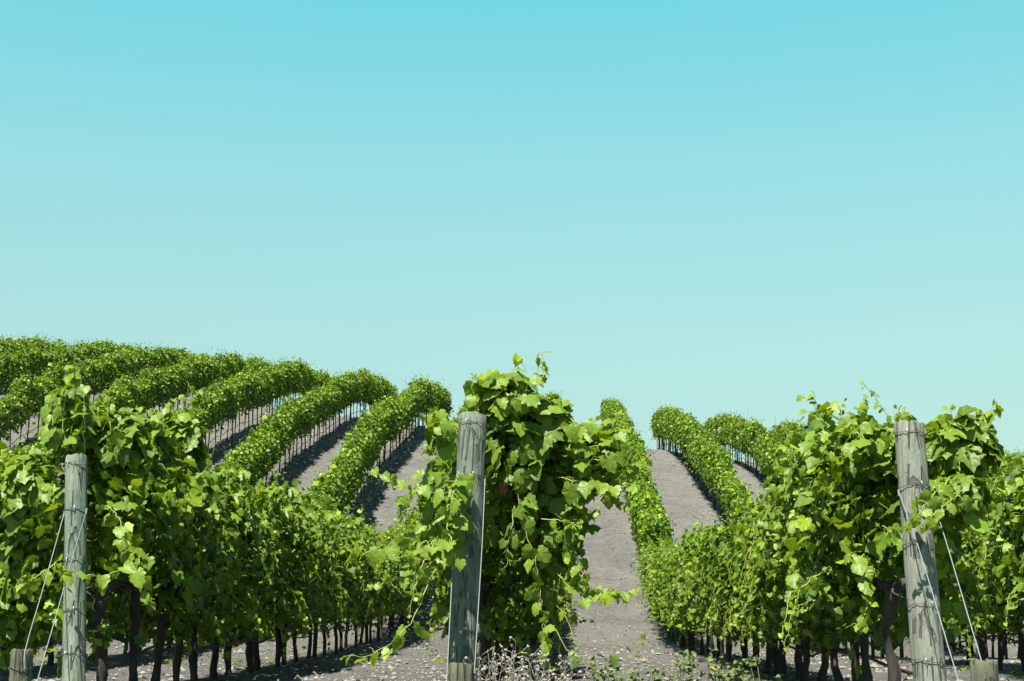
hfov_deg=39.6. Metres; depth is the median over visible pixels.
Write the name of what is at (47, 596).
grapevine
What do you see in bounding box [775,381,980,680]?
grapevine
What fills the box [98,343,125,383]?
grapevine
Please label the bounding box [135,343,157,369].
grapevine
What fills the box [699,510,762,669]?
grapevine
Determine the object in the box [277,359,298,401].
grapevine
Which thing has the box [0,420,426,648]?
drip hose
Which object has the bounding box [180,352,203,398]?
grapevine
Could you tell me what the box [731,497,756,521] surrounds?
grapevine
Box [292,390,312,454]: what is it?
grapevine
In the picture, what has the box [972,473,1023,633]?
grapevine
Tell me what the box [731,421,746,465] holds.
grapevine
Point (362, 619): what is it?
grapevine
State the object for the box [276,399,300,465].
grapevine
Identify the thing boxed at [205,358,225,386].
grapevine
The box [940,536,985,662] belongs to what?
grapevine
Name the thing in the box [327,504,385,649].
grapevine
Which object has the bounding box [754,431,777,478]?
grapevine
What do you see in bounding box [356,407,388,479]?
grapevine
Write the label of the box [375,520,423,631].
grapevine
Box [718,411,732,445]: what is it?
grapevine
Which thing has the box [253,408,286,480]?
grapevine
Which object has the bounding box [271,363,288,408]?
grapevine
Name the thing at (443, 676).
soil clods
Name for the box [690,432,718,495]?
grapevine
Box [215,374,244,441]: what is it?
grapevine
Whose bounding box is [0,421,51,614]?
grapevine
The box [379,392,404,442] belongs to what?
grapevine
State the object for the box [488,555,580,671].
grapevine
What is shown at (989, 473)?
grapevine
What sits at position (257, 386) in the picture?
grapevine
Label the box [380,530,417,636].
grapevine
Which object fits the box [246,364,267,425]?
grapevine
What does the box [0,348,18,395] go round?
grapevine
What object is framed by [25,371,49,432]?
grapevine
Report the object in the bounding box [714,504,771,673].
grapevine
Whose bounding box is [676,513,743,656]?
grapevine
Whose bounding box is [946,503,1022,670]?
grapevine
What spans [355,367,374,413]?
grapevine
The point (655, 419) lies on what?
grapevine
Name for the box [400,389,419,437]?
grapevine
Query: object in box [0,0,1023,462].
sky
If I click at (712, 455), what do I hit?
grapevine
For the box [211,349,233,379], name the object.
grapevine
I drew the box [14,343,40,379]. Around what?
grapevine
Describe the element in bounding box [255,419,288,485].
grapevine
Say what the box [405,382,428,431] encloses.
grapevine
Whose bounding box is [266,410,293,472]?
grapevine
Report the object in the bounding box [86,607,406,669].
drip hose
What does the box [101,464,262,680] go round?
grapevine
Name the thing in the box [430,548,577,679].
grapevine
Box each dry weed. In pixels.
[446,636,570,680]
[513,646,587,680]
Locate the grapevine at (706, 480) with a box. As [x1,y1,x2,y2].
[703,450,723,508]
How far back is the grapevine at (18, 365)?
51.14 m
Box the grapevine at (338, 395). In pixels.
[325,385,343,432]
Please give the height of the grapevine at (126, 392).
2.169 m
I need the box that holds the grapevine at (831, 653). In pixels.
[758,391,885,680]
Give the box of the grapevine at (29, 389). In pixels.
[8,370,42,441]
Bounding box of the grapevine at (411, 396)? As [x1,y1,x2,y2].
[395,386,418,439]
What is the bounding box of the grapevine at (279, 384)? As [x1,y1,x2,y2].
[260,359,286,416]
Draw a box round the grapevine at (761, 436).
[751,426,778,476]
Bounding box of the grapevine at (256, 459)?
[229,438,267,486]
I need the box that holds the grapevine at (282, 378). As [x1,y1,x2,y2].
[276,365,288,409]
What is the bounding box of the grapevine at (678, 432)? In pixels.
[671,414,685,465]
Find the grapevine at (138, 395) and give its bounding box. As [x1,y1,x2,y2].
[122,376,143,412]
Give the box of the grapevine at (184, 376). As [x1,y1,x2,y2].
[170,366,190,408]
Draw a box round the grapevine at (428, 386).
[412,372,432,426]
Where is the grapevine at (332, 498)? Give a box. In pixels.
[304,481,335,513]
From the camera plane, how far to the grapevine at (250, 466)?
38.63 m
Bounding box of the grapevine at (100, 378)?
[84,359,105,400]
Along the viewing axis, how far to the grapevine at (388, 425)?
46.70 m
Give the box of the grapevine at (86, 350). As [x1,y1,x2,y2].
[70,338,90,361]
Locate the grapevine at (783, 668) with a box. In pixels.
[719,539,810,678]
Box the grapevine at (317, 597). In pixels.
[258,509,345,664]
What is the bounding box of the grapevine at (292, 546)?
[234,467,320,672]
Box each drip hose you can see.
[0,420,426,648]
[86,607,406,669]
[206,404,282,445]
[262,410,364,490]
[478,634,524,665]
[662,443,1018,644]
[686,630,912,674]
[729,451,1011,643]
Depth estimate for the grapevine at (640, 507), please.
36.20 m
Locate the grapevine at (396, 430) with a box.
[389,411,402,458]
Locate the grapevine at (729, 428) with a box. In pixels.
[724,410,747,463]
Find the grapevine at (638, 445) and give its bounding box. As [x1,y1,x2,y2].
[622,438,650,481]
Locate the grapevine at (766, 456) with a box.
[759,441,774,483]
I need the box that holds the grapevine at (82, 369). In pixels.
[57,356,84,385]
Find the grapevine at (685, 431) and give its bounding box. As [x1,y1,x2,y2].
[679,418,702,474]
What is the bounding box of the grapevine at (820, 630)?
[746,416,908,680]
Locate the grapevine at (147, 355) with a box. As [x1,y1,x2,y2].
[131,341,151,368]
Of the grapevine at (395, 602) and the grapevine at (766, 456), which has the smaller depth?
the grapevine at (395, 602)
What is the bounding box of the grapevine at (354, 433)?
[345,424,375,497]
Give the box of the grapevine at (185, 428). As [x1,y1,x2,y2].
[93,380,234,680]
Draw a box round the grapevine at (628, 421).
[612,412,634,428]
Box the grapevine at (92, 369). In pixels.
[75,354,104,397]
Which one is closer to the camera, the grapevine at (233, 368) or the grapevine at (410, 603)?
the grapevine at (410, 603)
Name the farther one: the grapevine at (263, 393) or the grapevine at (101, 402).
the grapevine at (263, 393)
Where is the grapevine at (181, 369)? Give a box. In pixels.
[166,360,187,409]
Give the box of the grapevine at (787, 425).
[781,419,795,447]
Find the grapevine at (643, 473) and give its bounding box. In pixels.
[623,458,657,502]
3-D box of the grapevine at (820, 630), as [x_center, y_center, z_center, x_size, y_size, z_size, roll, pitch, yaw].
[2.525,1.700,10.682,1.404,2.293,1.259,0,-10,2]
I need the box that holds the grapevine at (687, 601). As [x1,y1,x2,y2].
[669,521,731,655]
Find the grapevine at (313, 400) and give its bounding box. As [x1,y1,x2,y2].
[297,387,325,448]
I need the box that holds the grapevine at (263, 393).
[254,377,267,425]
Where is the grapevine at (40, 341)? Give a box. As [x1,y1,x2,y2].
[27,333,45,368]
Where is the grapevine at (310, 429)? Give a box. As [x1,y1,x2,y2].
[294,395,315,451]
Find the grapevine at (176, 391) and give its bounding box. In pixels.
[161,366,181,409]
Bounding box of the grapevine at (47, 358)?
[30,345,52,376]
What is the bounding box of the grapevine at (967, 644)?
[936,554,1006,663]
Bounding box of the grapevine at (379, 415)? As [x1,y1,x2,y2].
[357,405,387,468]
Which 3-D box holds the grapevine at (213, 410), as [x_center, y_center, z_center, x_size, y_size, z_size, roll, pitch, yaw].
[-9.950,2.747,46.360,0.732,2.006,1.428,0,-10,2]
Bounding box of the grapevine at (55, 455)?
[33,431,65,473]
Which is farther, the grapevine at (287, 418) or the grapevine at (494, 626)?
the grapevine at (287, 418)
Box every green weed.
[587,656,653,680]
[607,667,697,680]
[626,650,726,680]
[685,645,749,680]
[718,655,784,680]
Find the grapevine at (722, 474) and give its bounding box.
[714,468,736,525]
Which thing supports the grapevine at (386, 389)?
on the ground
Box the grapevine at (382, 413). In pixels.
[365,406,387,465]
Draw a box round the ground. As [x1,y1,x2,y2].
[0,387,1023,680]
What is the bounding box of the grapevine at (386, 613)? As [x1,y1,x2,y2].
[369,527,405,643]
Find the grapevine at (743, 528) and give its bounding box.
[722,487,815,675]
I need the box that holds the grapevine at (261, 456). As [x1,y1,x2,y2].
[238,438,270,486]
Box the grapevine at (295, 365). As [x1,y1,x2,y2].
[281,357,299,402]
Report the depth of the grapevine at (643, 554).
31.93 m
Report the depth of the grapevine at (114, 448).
10.23 m
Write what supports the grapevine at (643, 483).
on the ground
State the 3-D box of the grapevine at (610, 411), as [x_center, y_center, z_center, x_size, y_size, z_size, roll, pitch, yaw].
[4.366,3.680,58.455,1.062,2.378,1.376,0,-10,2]
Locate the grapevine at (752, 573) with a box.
[736,495,849,680]
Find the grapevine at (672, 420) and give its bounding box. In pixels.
[669,408,682,459]
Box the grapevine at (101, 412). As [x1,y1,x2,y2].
[89,399,105,415]
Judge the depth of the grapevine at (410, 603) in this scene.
28.84 m
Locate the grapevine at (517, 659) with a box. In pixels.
[488,557,574,667]
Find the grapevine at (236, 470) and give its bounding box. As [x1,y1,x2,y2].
[219,452,244,492]
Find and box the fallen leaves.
[4,397,1019,680]
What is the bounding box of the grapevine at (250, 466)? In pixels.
[221,445,260,485]
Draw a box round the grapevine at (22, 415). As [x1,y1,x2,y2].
[3,386,35,444]
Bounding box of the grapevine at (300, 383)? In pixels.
[281,368,303,399]
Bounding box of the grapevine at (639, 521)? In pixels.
[636,507,658,556]
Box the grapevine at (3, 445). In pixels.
[0,441,59,608]
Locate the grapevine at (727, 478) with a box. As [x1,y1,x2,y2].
[718,470,738,508]
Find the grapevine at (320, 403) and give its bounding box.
[305,390,326,445]
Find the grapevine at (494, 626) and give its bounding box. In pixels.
[426,523,561,680]
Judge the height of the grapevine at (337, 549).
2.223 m
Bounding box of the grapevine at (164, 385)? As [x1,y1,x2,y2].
[147,373,168,410]
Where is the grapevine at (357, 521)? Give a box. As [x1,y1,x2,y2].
[318,503,385,653]
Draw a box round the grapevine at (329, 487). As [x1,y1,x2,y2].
[300,473,341,510]
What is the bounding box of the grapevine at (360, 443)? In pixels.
[341,431,368,504]
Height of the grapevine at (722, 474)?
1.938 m
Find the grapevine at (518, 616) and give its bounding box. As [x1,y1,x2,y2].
[407,511,569,656]
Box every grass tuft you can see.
[234,656,246,666]
[425,651,441,657]
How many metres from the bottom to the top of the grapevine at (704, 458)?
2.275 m
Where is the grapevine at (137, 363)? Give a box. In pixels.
[123,351,141,381]
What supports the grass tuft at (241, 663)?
on the ground
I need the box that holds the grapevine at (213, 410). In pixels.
[200,397,218,446]
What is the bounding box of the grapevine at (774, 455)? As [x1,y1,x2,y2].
[771,443,793,476]
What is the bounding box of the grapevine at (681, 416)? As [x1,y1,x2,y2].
[674,409,693,461]
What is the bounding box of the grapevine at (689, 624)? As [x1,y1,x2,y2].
[668,577,705,653]
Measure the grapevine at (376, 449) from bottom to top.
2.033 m
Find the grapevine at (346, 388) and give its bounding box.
[330,369,349,428]
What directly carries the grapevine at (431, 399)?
on the ground
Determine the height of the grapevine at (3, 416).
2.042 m
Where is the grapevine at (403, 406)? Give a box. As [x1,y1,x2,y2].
[392,393,412,448]
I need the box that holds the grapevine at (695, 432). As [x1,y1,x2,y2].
[685,418,714,483]
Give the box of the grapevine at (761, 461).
[759,436,781,483]
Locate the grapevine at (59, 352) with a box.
[48,350,66,369]
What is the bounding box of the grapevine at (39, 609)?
[0,460,63,669]
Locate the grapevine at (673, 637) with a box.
[646,549,674,641]
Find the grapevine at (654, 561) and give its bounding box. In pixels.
[644,537,675,618]
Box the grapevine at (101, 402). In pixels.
[94,390,115,411]
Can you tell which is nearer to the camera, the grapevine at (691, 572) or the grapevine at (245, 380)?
the grapevine at (691, 572)
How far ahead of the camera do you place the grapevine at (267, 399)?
54.97 m
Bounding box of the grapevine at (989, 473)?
[984,461,1003,484]
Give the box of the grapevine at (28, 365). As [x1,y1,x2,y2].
[7,352,31,379]
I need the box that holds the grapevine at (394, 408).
[371,391,400,460]
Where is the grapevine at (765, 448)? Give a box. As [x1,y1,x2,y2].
[759,435,780,483]
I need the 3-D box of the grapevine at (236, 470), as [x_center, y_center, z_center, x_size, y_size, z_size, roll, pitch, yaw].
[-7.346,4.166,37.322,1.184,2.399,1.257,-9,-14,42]
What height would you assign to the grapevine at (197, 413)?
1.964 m
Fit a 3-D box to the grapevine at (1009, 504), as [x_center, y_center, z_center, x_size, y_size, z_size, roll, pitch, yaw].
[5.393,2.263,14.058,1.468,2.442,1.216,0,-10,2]
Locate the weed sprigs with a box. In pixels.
[0,624,1023,680]
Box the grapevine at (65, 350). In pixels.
[49,342,72,365]
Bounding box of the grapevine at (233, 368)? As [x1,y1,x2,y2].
[222,356,237,378]
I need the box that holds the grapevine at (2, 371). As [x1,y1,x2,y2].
[0,353,8,393]
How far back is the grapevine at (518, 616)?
12.30 m
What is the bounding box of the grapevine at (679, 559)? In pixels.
[667,522,709,655]
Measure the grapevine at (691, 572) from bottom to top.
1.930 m
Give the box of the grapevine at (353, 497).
[326,456,357,511]
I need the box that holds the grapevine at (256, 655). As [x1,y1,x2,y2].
[205,485,314,670]
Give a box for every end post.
[61,453,87,680]
[447,411,486,680]
[894,420,946,680]
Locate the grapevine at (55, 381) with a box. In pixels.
[37,370,61,391]
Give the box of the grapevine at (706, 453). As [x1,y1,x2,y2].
[700,438,729,496]
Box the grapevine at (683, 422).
[677,415,702,470]
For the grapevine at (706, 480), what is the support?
on the ground
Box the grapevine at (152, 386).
[134,372,162,416]
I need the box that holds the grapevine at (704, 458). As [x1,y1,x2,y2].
[697,438,717,501]
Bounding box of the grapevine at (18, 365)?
[2,346,26,390]
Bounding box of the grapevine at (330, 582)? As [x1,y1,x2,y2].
[262,494,350,661]
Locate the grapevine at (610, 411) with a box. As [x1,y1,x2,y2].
[607,401,627,426]
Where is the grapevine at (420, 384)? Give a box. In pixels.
[408,372,427,428]
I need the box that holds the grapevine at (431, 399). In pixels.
[415,373,435,425]
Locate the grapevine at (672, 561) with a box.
[660,531,703,654]
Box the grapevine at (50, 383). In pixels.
[31,368,54,404]
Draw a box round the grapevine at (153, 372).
[138,361,164,407]
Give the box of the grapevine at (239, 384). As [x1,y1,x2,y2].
[224,378,245,435]
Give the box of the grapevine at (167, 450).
[61,399,206,680]
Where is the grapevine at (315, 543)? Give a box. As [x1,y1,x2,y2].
[223,472,332,667]
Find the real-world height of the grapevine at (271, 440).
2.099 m
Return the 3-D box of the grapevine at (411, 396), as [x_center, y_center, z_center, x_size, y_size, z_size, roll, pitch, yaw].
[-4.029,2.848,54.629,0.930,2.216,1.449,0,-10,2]
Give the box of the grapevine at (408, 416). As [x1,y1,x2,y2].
[397,395,414,444]
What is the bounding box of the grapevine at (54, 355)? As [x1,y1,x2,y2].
[39,345,58,377]
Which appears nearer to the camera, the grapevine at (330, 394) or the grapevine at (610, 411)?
the grapevine at (330, 394)
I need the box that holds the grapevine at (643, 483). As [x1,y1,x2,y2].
[628,474,655,511]
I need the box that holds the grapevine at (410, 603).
[382,516,425,626]
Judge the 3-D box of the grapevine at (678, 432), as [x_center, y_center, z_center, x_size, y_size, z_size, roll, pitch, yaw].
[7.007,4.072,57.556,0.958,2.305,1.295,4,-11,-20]
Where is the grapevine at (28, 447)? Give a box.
[22,442,50,470]
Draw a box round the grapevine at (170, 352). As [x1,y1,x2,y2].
[162,343,175,366]
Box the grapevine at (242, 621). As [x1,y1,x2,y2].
[168,475,274,678]
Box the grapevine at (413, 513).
[390,507,437,583]
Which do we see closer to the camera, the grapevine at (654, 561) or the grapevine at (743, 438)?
the grapevine at (654, 561)
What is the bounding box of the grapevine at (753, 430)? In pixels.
[741,417,766,476]
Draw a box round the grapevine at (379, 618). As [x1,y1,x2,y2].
[338,524,401,643]
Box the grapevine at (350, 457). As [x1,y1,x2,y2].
[329,450,362,513]
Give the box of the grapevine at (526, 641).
[482,547,564,674]
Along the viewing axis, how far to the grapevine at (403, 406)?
51.75 m
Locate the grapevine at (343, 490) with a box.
[324,464,351,514]
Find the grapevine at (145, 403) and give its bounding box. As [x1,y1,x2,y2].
[133,378,151,412]
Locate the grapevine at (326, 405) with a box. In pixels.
[319,391,329,441]
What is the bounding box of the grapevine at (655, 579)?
[642,548,679,644]
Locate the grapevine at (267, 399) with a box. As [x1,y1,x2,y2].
[259,370,275,414]
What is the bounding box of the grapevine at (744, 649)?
[705,531,748,666]
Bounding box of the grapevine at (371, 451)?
[353,427,375,490]
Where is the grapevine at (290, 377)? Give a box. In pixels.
[273,356,294,397]
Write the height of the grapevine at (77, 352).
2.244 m
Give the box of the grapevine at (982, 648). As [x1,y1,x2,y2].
[937,483,1021,660]
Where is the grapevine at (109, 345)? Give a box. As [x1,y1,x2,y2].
[99,338,114,353]
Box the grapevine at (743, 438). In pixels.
[739,414,755,471]
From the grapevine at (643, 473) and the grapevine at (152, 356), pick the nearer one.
the grapevine at (643, 473)
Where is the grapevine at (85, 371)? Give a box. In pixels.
[80,363,91,396]
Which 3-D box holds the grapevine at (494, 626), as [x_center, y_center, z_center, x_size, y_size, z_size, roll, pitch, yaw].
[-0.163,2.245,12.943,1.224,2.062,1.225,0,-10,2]
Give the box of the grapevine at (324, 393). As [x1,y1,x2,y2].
[306,384,327,443]
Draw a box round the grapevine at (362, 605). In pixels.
[328,521,386,651]
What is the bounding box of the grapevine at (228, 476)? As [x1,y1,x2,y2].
[113,446,275,680]
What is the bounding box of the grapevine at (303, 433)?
[288,398,310,456]
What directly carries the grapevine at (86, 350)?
on the ground
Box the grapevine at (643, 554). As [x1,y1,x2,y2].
[634,530,678,607]
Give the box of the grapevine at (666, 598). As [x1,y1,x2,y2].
[660,545,697,651]
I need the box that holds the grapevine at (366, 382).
[355,371,370,416]
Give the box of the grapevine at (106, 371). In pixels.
[92,354,114,395]
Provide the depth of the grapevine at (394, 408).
48.05 m
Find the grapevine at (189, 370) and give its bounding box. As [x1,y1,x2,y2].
[174,356,200,406]
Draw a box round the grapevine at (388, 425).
[365,400,395,467]
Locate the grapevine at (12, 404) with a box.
[0,391,20,449]
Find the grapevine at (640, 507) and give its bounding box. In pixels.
[631,492,675,553]
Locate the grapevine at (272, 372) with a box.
[258,363,278,417]
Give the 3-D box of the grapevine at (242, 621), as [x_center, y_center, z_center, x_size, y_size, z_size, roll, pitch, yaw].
[-2.845,2.372,13.766,1.273,2.094,1.255,0,-10,2]
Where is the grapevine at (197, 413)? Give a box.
[182,407,202,433]
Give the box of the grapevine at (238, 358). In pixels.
[227,351,244,372]
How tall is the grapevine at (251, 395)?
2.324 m
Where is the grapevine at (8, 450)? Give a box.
[0,444,27,456]
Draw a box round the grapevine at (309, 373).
[293,358,314,397]
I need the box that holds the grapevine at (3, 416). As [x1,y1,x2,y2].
[0,399,10,440]
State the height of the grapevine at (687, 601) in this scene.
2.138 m
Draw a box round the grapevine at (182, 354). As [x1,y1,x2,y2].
[175,346,191,359]
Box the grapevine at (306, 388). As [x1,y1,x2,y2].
[297,363,309,395]
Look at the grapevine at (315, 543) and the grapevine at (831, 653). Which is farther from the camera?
the grapevine at (315, 543)
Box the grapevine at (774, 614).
[736,424,881,680]
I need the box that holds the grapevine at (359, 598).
[318,524,368,654]
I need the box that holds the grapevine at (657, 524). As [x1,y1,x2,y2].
[629,511,673,578]
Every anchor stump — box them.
[9,648,33,680]
[448,662,473,680]
[969,658,998,680]
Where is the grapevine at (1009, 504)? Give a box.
[985,452,1023,631]
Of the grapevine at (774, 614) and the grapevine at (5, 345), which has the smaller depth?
the grapevine at (774, 614)
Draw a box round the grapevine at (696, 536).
[683,514,736,659]
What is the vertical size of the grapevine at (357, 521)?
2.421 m
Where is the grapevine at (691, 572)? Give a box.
[675,554,735,655]
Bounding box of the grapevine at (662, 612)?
[653,549,684,647]
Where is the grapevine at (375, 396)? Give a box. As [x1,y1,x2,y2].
[366,371,378,410]
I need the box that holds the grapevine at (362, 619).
[343,524,403,645]
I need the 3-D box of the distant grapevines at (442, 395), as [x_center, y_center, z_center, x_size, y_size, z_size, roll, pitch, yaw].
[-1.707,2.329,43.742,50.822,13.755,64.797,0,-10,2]
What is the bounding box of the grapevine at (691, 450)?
[687,430,705,486]
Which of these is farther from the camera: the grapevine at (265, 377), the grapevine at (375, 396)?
the grapevine at (375, 396)
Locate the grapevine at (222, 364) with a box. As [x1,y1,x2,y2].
[211,358,226,381]
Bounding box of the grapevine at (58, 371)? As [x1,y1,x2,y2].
[42,357,71,386]
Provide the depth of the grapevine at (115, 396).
44.80 m
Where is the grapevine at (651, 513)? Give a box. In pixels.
[630,498,675,573]
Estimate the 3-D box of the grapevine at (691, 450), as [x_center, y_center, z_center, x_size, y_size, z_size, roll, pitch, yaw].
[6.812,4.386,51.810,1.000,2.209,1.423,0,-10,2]
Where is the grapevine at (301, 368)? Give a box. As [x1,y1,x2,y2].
[291,356,307,397]
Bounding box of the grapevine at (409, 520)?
[393,515,423,606]
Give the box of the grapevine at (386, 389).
[372,372,391,406]
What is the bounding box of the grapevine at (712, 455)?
[703,439,735,512]
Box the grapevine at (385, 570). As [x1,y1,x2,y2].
[344,543,396,647]
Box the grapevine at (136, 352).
[126,343,151,381]
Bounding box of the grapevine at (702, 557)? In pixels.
[684,514,731,662]
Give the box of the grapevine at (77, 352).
[68,342,84,365]
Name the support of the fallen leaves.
on the ground
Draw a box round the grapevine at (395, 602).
[372,526,415,638]
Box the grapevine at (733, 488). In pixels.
[720,479,753,522]
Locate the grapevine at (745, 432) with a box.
[741,419,764,472]
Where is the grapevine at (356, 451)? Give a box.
[330,443,368,514]
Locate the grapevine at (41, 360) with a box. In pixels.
[23,344,47,377]
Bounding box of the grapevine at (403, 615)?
[384,516,426,623]
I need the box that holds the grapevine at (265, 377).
[252,365,274,421]
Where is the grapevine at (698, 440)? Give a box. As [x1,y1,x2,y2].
[693,431,715,492]
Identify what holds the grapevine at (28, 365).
on the ground
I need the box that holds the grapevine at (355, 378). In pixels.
[340,365,362,420]
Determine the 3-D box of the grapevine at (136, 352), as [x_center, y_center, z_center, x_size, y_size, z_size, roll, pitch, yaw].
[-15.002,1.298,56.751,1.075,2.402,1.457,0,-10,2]
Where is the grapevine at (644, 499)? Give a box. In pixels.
[630,488,664,545]
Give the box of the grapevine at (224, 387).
[207,376,232,444]
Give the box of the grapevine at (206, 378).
[194,352,212,388]
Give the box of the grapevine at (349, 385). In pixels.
[340,374,354,423]
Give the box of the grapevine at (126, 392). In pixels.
[107,384,134,414]
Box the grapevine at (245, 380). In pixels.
[226,370,250,432]
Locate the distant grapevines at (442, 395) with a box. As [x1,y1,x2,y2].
[0,333,1023,674]
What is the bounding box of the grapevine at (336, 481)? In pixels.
[305,468,346,514]
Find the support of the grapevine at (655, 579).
on the ground
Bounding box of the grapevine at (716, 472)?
[709,460,736,521]
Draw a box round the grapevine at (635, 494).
[625,476,663,525]
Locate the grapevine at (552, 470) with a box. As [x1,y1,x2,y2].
[419,351,653,680]
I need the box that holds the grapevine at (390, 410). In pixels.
[374,401,394,464]
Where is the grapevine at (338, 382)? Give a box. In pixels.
[324,372,346,430]
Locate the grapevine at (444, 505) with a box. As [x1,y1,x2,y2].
[339,408,583,680]
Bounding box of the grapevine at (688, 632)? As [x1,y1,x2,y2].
[662,575,697,649]
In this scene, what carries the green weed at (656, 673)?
on the ground
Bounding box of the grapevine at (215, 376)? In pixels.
[203,356,221,385]
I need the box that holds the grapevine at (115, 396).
[98,382,129,416]
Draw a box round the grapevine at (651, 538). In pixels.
[638,514,670,552]
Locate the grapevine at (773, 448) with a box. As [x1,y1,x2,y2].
[767,442,785,476]
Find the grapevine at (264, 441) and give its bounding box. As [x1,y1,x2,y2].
[244,426,279,478]
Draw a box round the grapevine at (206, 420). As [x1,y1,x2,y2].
[190,401,210,439]
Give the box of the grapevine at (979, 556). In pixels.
[956,513,1023,671]
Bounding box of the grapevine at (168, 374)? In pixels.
[154,363,174,406]
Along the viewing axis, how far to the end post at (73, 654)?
9.57 m
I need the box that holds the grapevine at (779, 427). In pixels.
[775,416,797,443]
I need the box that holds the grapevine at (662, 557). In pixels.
[652,540,685,646]
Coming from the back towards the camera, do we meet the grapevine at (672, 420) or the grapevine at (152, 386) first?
the grapevine at (672, 420)
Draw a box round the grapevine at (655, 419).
[652,406,663,449]
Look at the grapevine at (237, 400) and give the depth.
49.27 m
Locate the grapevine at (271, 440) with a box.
[254,429,279,487]
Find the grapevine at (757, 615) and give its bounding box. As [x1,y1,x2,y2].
[723,480,832,679]
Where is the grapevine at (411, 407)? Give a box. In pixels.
[399,394,417,442]
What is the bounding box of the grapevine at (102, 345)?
[91,340,108,357]
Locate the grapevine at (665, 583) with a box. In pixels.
[656,542,698,650]
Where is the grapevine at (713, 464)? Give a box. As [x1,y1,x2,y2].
[708,449,734,516]
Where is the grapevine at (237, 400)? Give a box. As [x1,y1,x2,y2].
[221,382,245,438]
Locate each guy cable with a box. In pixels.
[24,508,87,680]
[446,479,485,680]
[897,488,985,680]
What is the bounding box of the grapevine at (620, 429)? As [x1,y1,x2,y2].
[615,423,640,436]
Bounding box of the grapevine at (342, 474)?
[324,460,353,513]
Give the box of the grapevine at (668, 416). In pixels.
[664,406,680,455]
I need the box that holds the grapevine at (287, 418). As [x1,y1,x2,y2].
[277,410,298,469]
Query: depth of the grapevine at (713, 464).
44.62 m
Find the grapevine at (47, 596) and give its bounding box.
[30,489,95,666]
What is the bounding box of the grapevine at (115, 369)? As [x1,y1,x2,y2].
[100,356,118,390]
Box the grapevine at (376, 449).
[363,424,381,484]
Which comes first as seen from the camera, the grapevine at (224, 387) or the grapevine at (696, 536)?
the grapevine at (696, 536)
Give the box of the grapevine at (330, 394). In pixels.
[320,386,336,436]
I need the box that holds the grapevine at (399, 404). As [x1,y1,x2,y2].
[388,397,405,453]
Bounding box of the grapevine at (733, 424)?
[725,417,745,464]
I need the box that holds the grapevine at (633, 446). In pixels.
[620,438,643,480]
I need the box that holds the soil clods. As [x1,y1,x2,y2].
[7,398,1021,680]
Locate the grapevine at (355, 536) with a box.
[290,496,367,656]
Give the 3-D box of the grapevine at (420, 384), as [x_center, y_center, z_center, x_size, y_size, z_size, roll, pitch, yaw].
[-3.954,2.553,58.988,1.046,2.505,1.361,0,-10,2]
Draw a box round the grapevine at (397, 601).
[368,528,414,640]
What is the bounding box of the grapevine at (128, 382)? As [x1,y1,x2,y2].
[110,368,144,414]
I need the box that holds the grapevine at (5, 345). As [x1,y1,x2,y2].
[0,334,12,389]
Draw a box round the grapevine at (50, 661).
[38,514,109,665]
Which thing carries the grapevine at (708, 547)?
on the ground
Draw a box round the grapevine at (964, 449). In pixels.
[784,399,1005,680]
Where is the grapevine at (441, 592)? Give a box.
[405,431,573,680]
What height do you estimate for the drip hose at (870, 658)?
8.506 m
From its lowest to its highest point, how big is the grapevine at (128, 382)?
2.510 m
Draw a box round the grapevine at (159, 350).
[148,342,168,369]
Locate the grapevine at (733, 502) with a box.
[725,487,753,524]
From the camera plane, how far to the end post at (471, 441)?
9.43 m
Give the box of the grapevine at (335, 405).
[318,381,338,434]
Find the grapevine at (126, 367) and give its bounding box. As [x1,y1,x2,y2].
[106,350,131,390]
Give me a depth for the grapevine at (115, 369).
53.00 m
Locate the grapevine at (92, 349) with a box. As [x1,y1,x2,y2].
[78,337,98,360]
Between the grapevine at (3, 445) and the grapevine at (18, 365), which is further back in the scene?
the grapevine at (18, 365)
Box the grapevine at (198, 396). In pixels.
[187,385,220,444]
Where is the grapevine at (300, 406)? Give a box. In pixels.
[279,388,309,460]
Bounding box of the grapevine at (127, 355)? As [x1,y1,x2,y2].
[119,345,138,380]
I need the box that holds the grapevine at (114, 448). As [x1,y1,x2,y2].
[0,365,176,680]
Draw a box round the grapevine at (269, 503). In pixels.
[189,468,305,674]
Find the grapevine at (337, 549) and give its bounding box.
[273,510,358,658]
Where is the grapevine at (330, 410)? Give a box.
[316,386,335,438]
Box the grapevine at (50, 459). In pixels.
[29,439,55,471]
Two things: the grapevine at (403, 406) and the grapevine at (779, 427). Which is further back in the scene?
the grapevine at (779, 427)
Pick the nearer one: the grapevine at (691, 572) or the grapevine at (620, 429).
the grapevine at (691, 572)
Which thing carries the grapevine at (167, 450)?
on the ground
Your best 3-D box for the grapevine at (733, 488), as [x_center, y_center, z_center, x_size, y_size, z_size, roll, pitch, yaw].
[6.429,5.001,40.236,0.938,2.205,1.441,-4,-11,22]
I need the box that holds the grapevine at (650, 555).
[637,537,676,611]
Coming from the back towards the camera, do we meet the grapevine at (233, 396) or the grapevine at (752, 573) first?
the grapevine at (233, 396)
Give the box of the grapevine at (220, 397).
[204,386,226,447]
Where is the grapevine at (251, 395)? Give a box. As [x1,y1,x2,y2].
[236,370,258,430]
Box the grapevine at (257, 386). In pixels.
[236,364,260,428]
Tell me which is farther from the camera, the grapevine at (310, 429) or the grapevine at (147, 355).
the grapevine at (147, 355)
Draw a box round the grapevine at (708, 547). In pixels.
[699,515,742,661]
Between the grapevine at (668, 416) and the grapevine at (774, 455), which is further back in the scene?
the grapevine at (668, 416)
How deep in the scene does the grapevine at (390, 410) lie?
47.48 m
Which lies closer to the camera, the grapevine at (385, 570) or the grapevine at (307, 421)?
the grapevine at (385, 570)
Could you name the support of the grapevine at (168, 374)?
on the ground

